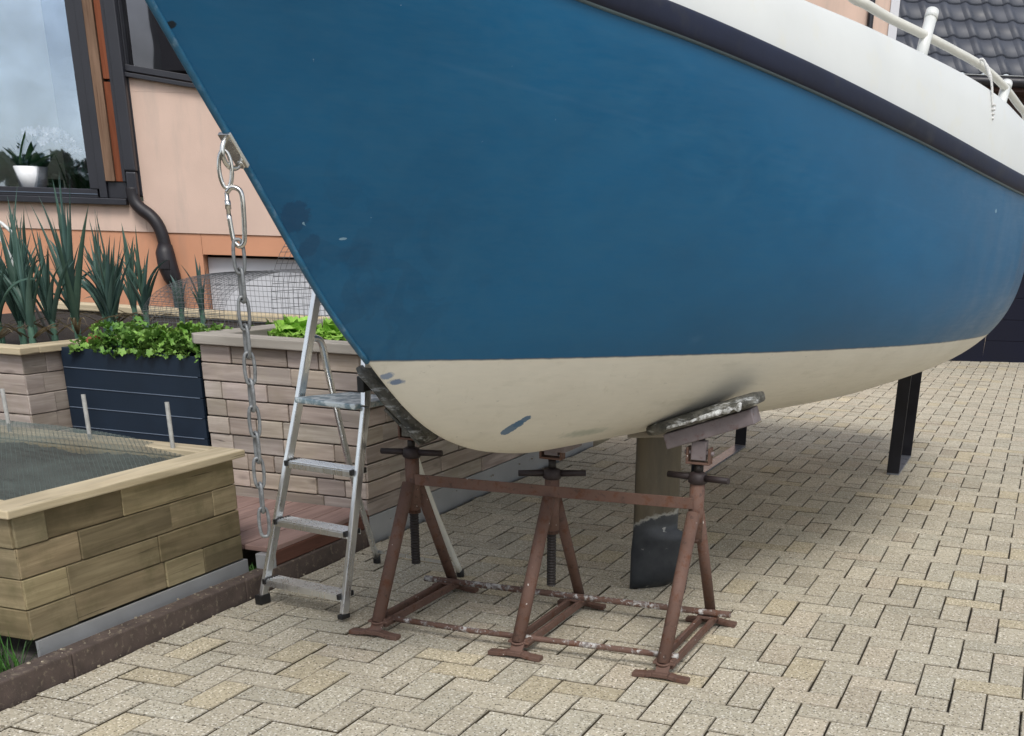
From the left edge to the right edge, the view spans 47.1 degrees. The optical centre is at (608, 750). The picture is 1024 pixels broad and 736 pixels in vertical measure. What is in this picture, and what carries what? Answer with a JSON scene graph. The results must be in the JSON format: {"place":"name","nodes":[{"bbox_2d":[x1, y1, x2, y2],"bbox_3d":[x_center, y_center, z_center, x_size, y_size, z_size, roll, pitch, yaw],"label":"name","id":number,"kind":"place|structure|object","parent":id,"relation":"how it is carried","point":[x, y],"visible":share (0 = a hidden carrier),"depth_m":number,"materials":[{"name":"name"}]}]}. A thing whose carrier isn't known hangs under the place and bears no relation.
{"place":"outdoors","nodes":[
{"label":"outdoors","id":0,"kind":"place"},
{"bbox_2d":[242,438,609,568],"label":"ground","id":1,"kind":"structure","parent":0,"point":[250,555],"depth_m":5.84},
{"bbox_2d":[0,570,212,671],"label":"gravel strip","id":2,"kind":"object","parent":1,"relation":"on","point":[32,650],"depth_m":4.23,"materials":[{"name":"black gravel"}]},
{"bbox_2d":[0,389,11,430],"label":"garden stake","id":3,"kind":"object","parent":2,"relation":"on","point":[5,406],"visible":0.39,"depth_m":5.11,"materials":[{"name":"silver metal"}]},
{"bbox_2d":[81,394,91,437],"bbox_3d":[-2.238,-1.174,5.101,0.021,0.740,0.034,-12,28,-28],"label":"garden stake","id":4,"kind":"object","parent":2,"relation":"on","point":[86,414],"visible":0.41,"depth_m":4.98,"materials":[{"name":"white plastic"}]},
{"bbox_2d":[0,425,248,656],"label":"raised bed","id":5,"kind":"object","parent":2,"relation":"on","point":[75,553],"visible":0.77,"depth_m":4.38,"materials":[{"name":"wood"}]},
{"bbox_2d":[0,419,183,499],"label":"garden net","id":6,"kind":"object","parent":5,"relation":"on","point":[65,471],"visible":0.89,"depth_m":4.70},
{"bbox_2d":[0,564,256,672],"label":"grass","id":7,"kind":"structure","parent":2,"relation":"on","point":[14,660],"depth_m":3.96,"materials":[{"name":"green plant"}]},
{"bbox_2d":[165,402,174,447],"bbox_3d":[-1.835,-1.105,4.976,0.021,0.739,0.034,-12,28,-28],"label":"garden stake","id":8,"kind":"object","parent":2,"relation":"on","point":[169,424],"visible":0.41,"depth_m":4.86,"materials":[{"name":"white plastic"}]},
{"bbox_2d":[61,345,212,445],"bbox_3d":[-2.376,-1.724,6.223,0.850,0.797,0.389,10,25,17],"label":"planter","id":9,"kind":"object","parent":1,"relation":"on","point":[128,395],"visible":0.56,"depth_m":5.98,"materials":[{"name":"plastic"}]},
{"bbox_2d":[85,333,113,342],"bbox_3d":[-2.635,-2.142,6.056,0.135,0.051,0.109,10,25,17],"label":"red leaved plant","id":10,"kind":"object","parent":9,"relation":"in","point":[89,337],"visible":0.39,"depth_m":6.04,"materials":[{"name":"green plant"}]},
{"bbox_2d":[68,314,232,361],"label":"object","id":11,"kind":"object","parent":9,"relation":"in","point":[142,340],"visible":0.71,"depth_m":5.93,"materials":[{"name":"green plant"}]},
{"bbox_2d":[0,0,329,316],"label":"pink house","id":12,"kind":"structure","parent":1,"relation":"on","point":[108,86],"depth_m":9.73,"materials":[{"name":"orange paint"}]},
{"bbox_2d":[2,125,81,187],"bbox_3d":[-4.741,-4.918,9.664,0.739,0.487,0.375,10,25,17],"label":"orchid","id":13,"kind":"object","parent":12,"relation":"in","point":[30,160],"visible":1,"depth_m":9.62,"materials":[{"name":"white plant"}]},
{"bbox_2d":[0,0,99,197],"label":"window frame","id":14,"kind":"structure","parent":12,"relation":"in","point":[93,192],"depth_m":9.50,"materials":[{"name":"metal"}]},
{"bbox_2d":[47,146,121,198],"bbox_3d":[-4.613,-4.989,10.319,1.194,0.736,1.067,10,25,17],"label":"house plant","id":15,"kind":"object","parent":12,"relation":"in","point":[84,183],"visible":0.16,"depth_m":9.99,"materials":[{"name":"green plant"}]},
{"bbox_2d":[117,0,194,195],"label":"window frame","id":16,"kind":"structure","parent":12,"relation":"in","point":[147,50],"depth_m":9.29,"materials":[{"name":"metal"}]},
{"bbox_2d":[208,255,329,316],"bbox_3d":[-2.410,-3.703,10.265,2.080,1.160,0.035,1,24,-1],"label":"basement window","id":17,"kind":"structure","parent":12,"relation":"in","point":[216,263],"depth_m":10.10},
{"bbox_2d":[0,301,329,431],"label":"raised bed","id":18,"kind":"object","parent":1,"relation":"on","point":[32,381],"visible":0.09,"depth_m":6.05,"materials":[{"name":"stone"}]},
{"bbox_2d":[0,254,13,343],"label":"leek","id":19,"kind":"object","parent":18,"relation":"on","point":[3,338],"visible":0.23,"depth_m":6.24,"materials":[{"name":"green plant"}]},
{"bbox_2d":[0,184,38,344],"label":"leek","id":20,"kind":"object","parent":18,"relation":"on","point":[11,303],"visible":0.61,"depth_m":6.09,"materials":[{"name":"green plant"}]},
{"bbox_2d":[0,242,39,343],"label":"leek","id":21,"kind":"object","parent":18,"relation":"on","point":[3,331],"visible":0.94,"depth_m":5.96,"materials":[{"name":"green plant"}]},
{"bbox_2d":[0,221,50,339],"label":"tool handle","id":22,"kind":"object","parent":18,"relation":"on","point":[4,225],"visible":0.46,"depth_m":6.54,"materials":[{"name":"white plastic"}]},
{"bbox_2d":[0,208,59,340],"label":"leek","id":23,"kind":"object","parent":18,"relation":"on","point":[10,247],"visible":0.16,"depth_m":6.36,"materials":[{"name":"green plant"}]},
{"bbox_2d":[0,197,66,343],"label":"leek","id":24,"kind":"object","parent":18,"relation":"on","point":[25,300],"visible":0.92,"depth_m":6.01,"materials":[{"name":"green plant"}]},
{"bbox_2d":[0,205,69,333],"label":"leek","id":25,"kind":"object","parent":18,"relation":"on","point":[24,248],"visible":0.21,"depth_m":6.61,"materials":[{"name":"green plant"}]},
{"bbox_2d":[8,200,86,340],"bbox_3d":[-3.007,-2.510,6.182,0.349,0.744,0.436,-15,29,-33],"label":"leek","id":26,"kind":"object","parent":18,"relation":"on","point":[45,296],"visible":0.82,"depth_m":6.21,"materials":[{"name":"green plant"}]},
{"bbox_2d":[34,229,91,330],"bbox_3d":[-3.264,-2.833,7.051,0.309,0.604,0.201,2,24,1],"label":"leek","id":27,"kind":"object","parent":18,"relation":"on","point":[64,300],"visible":0.2,"depth_m":7.07,"materials":[{"name":"green plant"}]},
{"bbox_2d":[33,172,133,338],"bbox_3d":[-2.833,-2.633,6.281,0.480,0.896,0.663,-21,32,-40],"label":"leek","id":28,"kind":"object","parent":18,"relation":"on","point":[72,280],"visible":0.95,"depth_m":6.21,"materials":[{"name":"green plant"}]},
{"bbox_2d":[81,218,121,333],"bbox_3d":[-2.874,-2.693,6.637,0.336,0.712,0.236,10,25,17],"label":"leek","id":29,"kind":"object","parent":18,"relation":"on","point":[87,284],"visible":0.32,"depth_m":6.58,"materials":[{"name":"green plant"}]},
{"bbox_2d":[66,211,136,331],"bbox_3d":[-2.942,-2.785,6.846,0.404,0.704,0.376,14,27,25],"label":"leek","id":30,"kind":"object","parent":18,"relation":"on","point":[83,286],"visible":0.33,"depth_m":6.85,"materials":[{"name":"green plant"}]},
{"bbox_2d":[79,212,145,322],"bbox_3d":[-2.964,-2.823,6.920,0.410,0.711,0.310,-4,25,-13],"label":"leek","id":31,"kind":"object","parent":18,"relation":"on","point":[118,273],"visible":0.39,"depth_m":6.94,"materials":[{"name":"green plant"}]},
{"bbox_2d":[82,237,149,334],"bbox_3d":[-2.753,-2.552,6.487,0.396,0.585,0.276,10,25,17],"label":"leek","id":32,"kind":"object","parent":18,"relation":"on","point":[105,293],"visible":0.8,"depth_m":6.45,"materials":[{"name":"green plant"}]},
{"bbox_2d":[118,223,142,325],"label":"leek","id":33,"kind":"object","parent":18,"relation":"on","point":[129,293],"visible":0.73,"depth_m":7.32,"materials":[{"name":"green plant"}]},
{"bbox_2d":[119,226,175,328],"bbox_3d":[-2.804,-2.857,7.101,0.313,0.633,0.302,20,30,35],"label":"leek","id":34,"kind":"object","parent":18,"relation":"on","point":[145,289],"visible":0.85,"depth_m":7.07,"materials":[{"name":"green plant"}]},
{"bbox_2d":[170,275,196,323],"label":"leek","id":35,"kind":"object","parent":18,"relation":"on","point":[181,313],"visible":0.57,"depth_m":7.22,"materials":[{"name":"green plant"}]},
{"bbox_2d":[180,254,218,328],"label":"leek","id":36,"kind":"object","parent":18,"relation":"on","point":[201,309],"visible":0.69,"depth_m":7.14,"materials":[{"name":"green plant"}]},
{"bbox_2d":[0,529,369,711],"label":"kerb edging","id":37,"kind":"object","parent":1,"relation":"on","point":[25,681],"visible":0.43,"depth_m":4.38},
{"bbox_2d":[192,318,592,543],"bbox_3d":[-1.050,-2.162,7.219,0.975,0.968,3.395,10,25,17],"label":"raised bed","id":38,"kind":"object","parent":1,"relation":"on","point":[278,359],"visible":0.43,"depth_m":5.80,"materials":[{"name":"beige brick"}]},
{"bbox_2d":[141,269,325,329],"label":"wire tunnel","id":39,"kind":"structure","parent":38,"relation":"on","point":[209,280],"depth_m":6.79,"materials":[{"name":"grey metal"}]},
{"bbox_2d":[267,315,321,337],"bbox_3d":[-1.593,-2.193,6.024,0.330,0.112,0.327,10,25,17],"label":"lettuce","id":40,"kind":"object","parent":38,"relation":"on","point":[291,326],"visible":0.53,"depth_m":5.95,"materials":[{"name":"green plant"}]},
{"bbox_2d":[271,243,327,320],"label":"wire tunnel","id":41,"kind":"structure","parent":38,"relation":"on","point":[300,275],"depth_m":6.86,"materials":[{"name":"grey metal"}]},
{"bbox_2d":[315,317,346,340],"bbox_3d":[-1.360,-2.139,5.912,0.320,0.119,0.335,10,25,17],"label":"lettuce","id":42,"kind":"object","parent":38,"relation":"on","point":[329,330],"visible":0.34,"depth_m":5.84,"materials":[{"name":"green plant"}]},
{"bbox_2d":[240,0,899,256],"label":"neighbouring house","id":43,"kind":"structure","parent":1,"relation":"on","point":[847,9],"depth_m":13.13,"materials":[{"name":"paint"}]},
{"bbox_2d":[896,0,1023,362],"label":"garage building","id":44,"kind":"structure","parent":1,"relation":"on","point":[991,32],"depth_m":14.04,"materials":[{"name":"metal"}]},
{"bbox_2d":[948,273,1023,362],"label":"door","id":45,"kind":"structure","parent":44,"relation":"in","point":[1000,344],"depth_m":15.16,"materials":[{"name":"black metal"}]},
{"bbox_2d":[0,361,1023,735],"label":"paving","id":46,"kind":"structure","parent":0,"point":[808,507],"depth_m":4.80,"materials":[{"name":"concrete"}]},
{"bbox_2d":[0,452,586,726],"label":"grit","id":47,"kind":"object","parent":46,"relation":"on","point":[153,646],"visible":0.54,"depth_m":4.40,"materials":[{"name":"gravel"}]},
{"bbox_2d":[235,495,368,568],"bbox_3d":[-2.134,-1.097,5.680,1.719,0.150,0.860,10,25,17],"label":"terrace step","id":48,"kind":"object","parent":46,"relation":"on","point":[292,544],"visible":0.3,"depth_m":5.44,"materials":[{"name":"wood"}]},
{"bbox_2d":[255,290,463,619],"bbox_3d":[-1.048,-1.350,4.824,0.497,1.414,0.839,14,27,24],"label":"stepladder","id":49,"kind":"object","parent":46,"relation":"on","point":[364,400],"visible":0.86,"depth_m":4.67,"materials":[{"name":"metal"}]},
{"bbox_2d":[349,365,764,684],"bbox_3d":[-0.216,-0.927,4.479,1.556,0.974,0.745,10,25,17],"label":"boat stand","id":50,"kind":"object","parent":46,"relation":"on","point":[695,427],"visible":0.97,"depth_m":4.44,"materials":[{"name":"metal"}]},
{"bbox_2d":[145,0,1023,588],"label":"sailing boat","id":51,"kind":"object","parent":50,"relation":"on","point":[515,226],"visible":0.98,"depth_m":3.32,"materials":[{"name":"paint"}]},
{"bbox_2d":[217,148,233,189],"bbox_3d":[-0.853,-1.296,2.600,0.036,0.085,0.010,-4,25,-13],"label":"shackle ring","id":52,"kind":"object","parent":51,"relation":"attached to","point":[219,171],"visible":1,"depth_m":2.60,"materials":[{"name":"silver metal"}]},
{"bbox_2d":[224,185,246,248],"bbox_3d":[-0.841,-1.207,2.639,0.046,0.132,0.013,2,24,1],"label":"snap hook","id":53,"kind":"object","parent":52,"relation":"hanging from","point":[227,201],"visible":1,"depth_m":2.63,"materials":[{"name":"silver metal"}]},
{"bbox_2d":[231,237,270,537],"bbox_3d":[-0.855,-0.853,2.800,0.030,0.694,0.025,10,25,17],"label":"steel chain","id":54,"kind":"object","parent":53,"relation":"hanging from","point":[242,298],"visible":1,"depth_m":2.78,"materials":[{"name":"silver metal"}]},
{"bbox_2d":[979,58,995,119],"bbox_3d":[1.444,-2.543,4.485,0.107,0.210,0.017,10,25,17],"label":"rope end","id":55,"kind":"object","parent":51,"relation":"hanging from","point":[988,71],"visible":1,"depth_m":4.46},
{"bbox_2d":[691,427,746,472],"bbox_3d":[0.802,-2.465,8.054,0.082,0.900,1.222,10,25,17],"label":"steel trestle","id":56,"kind":"object","parent":46,"relation":"on","point":[740,439],"visible":0.26,"depth_m":8.49,"materials":[{"name":"grey metal"}]},
{"bbox_2d":[886,372,921,474],"bbox_3d":[2.065,-2.421,8.043,0.082,0.900,0.772,10,25,17],"label":"steel trestle","id":57,"kind":"object","parent":46,"relation":"on","point":[904,418],"visible":0.6,"depth_m":7.86,"materials":[{"name":"black metal"}]},
{"bbox_2d":[796,372,1023,735],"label":"joint sand","id":58,"kind":"structure","parent":0,"point":[948,708],"depth_m":4.89,"materials":[{"name":"grey sand"}]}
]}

